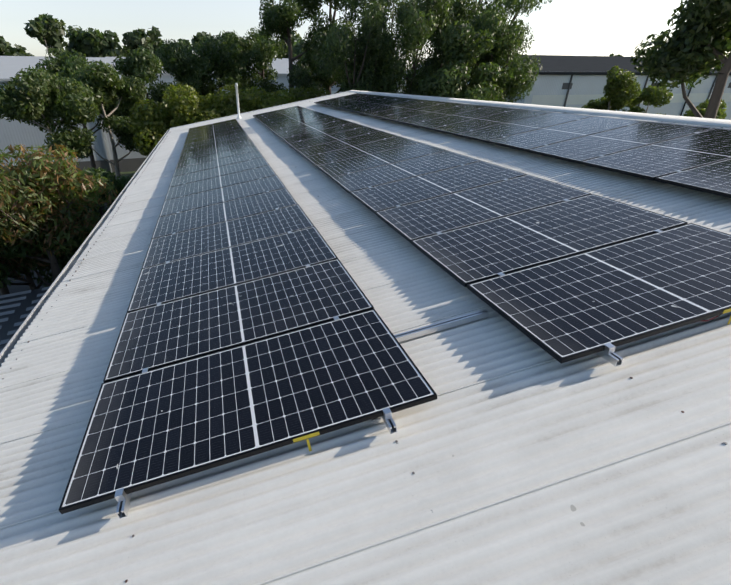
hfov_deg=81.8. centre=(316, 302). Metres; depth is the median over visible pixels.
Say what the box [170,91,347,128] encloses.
barge capping
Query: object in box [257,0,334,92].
tree
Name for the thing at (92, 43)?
tree
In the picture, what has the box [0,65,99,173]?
tree
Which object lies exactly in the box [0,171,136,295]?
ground
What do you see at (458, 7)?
tree
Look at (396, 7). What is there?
tree
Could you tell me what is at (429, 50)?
tree
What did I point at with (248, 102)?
bush
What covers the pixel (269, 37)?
tree
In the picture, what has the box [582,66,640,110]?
bush
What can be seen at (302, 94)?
hedge
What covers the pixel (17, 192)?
tree
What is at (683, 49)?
tree
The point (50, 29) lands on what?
tree
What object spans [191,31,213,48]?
tree
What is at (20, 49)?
tree
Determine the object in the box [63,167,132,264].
tree
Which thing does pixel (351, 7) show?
tree
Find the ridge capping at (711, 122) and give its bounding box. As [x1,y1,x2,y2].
[348,90,730,127]
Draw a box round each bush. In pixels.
[127,84,236,156]
[209,84,292,116]
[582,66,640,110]
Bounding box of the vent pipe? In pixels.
[235,83,240,118]
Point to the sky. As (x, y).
(561, 27)
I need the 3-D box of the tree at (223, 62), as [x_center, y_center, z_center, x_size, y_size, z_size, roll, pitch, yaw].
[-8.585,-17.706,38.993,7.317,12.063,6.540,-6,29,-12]
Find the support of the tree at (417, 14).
on the ground
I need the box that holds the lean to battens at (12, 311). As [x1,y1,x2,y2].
[0,287,48,352]
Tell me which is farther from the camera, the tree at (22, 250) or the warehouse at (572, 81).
the warehouse at (572, 81)
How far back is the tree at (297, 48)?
78.93 m
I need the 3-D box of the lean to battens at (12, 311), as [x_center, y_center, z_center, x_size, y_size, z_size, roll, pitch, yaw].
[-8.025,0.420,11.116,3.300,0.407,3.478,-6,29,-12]
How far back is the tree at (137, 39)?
77.39 m
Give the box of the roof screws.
[2,93,727,582]
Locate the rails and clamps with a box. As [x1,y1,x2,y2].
[115,99,699,518]
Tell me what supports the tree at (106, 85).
on the ground
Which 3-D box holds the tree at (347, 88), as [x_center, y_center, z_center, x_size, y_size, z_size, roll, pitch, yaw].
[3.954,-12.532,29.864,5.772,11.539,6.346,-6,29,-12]
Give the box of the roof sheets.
[0,92,730,584]
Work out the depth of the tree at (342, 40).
26.01 m
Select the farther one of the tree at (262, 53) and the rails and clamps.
the tree at (262, 53)
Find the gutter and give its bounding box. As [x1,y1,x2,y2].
[0,129,168,366]
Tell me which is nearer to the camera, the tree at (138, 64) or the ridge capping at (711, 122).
the ridge capping at (711, 122)
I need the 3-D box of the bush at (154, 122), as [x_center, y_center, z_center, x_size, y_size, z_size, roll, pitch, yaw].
[-7.840,-9.494,27.338,7.513,8.568,6.791,-6,29,-12]
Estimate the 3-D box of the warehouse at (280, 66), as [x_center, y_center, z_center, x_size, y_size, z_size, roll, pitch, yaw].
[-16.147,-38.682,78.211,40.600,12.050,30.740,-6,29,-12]
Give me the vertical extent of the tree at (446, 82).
11.791 m
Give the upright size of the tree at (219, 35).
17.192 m
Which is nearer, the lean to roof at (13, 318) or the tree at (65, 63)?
the lean to roof at (13, 318)
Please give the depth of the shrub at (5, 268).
13.12 m
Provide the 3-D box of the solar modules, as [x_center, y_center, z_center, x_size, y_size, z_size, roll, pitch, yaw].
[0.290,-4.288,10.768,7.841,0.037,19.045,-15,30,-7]
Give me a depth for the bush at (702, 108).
26.35 m
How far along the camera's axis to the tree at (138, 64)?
30.24 m
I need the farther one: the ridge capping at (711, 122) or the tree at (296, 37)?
the tree at (296, 37)
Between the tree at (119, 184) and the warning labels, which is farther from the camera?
the tree at (119, 184)
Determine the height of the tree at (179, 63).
11.607 m
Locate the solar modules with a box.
[59,93,730,513]
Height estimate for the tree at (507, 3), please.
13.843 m
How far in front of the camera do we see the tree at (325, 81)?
36.92 m
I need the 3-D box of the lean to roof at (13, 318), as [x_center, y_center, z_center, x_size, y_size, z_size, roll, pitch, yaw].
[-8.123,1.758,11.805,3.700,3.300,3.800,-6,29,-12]
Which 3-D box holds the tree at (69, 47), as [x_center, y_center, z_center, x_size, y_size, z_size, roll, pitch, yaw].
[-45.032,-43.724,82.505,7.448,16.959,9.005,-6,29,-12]
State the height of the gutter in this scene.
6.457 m
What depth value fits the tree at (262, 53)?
38.20 m
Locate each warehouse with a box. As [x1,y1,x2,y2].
[0,56,146,173]
[107,57,339,99]
[396,55,730,119]
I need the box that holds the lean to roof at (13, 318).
[0,288,46,348]
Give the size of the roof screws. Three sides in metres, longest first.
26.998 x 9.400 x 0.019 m
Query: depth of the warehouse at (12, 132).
42.46 m
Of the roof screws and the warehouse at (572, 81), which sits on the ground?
the warehouse at (572, 81)
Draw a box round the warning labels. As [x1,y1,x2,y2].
[293,308,730,451]
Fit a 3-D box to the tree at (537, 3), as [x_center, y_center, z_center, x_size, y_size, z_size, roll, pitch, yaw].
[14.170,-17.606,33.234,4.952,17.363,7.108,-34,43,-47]
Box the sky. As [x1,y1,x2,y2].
[0,0,729,69]
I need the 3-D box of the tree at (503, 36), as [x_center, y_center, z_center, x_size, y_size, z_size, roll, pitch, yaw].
[11.728,-12.506,28.398,4.606,12.850,4.289,-6,29,-12]
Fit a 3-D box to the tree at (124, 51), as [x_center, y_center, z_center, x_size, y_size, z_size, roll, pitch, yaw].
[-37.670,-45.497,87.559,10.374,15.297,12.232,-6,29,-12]
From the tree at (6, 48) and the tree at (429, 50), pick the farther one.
the tree at (6, 48)
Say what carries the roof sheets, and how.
on the building walls
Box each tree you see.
[0,36,18,55]
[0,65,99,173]
[0,143,117,286]
[0,183,99,289]
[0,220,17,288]
[0,277,9,294]
[11,44,33,55]
[24,13,67,56]
[35,46,128,169]
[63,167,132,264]
[64,25,123,56]
[65,42,101,56]
[66,60,147,179]
[108,48,188,118]
[116,43,130,55]
[122,25,169,56]
[147,38,221,102]
[168,38,191,50]
[188,35,260,96]
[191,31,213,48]
[212,30,224,42]
[221,27,286,99]
[254,31,274,57]
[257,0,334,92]
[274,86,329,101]
[276,31,301,57]
[292,38,310,57]
[295,0,352,94]
[308,0,400,93]
[325,0,399,92]
[340,32,396,91]
[376,0,453,95]
[380,0,423,93]
[395,1,467,93]
[417,20,513,101]
[421,0,479,95]
[453,0,535,101]
[463,0,551,87]
[473,4,538,102]
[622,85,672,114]
[630,0,730,118]
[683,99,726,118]
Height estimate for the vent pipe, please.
1.530 m
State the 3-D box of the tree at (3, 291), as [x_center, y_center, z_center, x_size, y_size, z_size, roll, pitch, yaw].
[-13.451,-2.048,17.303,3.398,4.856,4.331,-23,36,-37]
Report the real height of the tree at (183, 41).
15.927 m

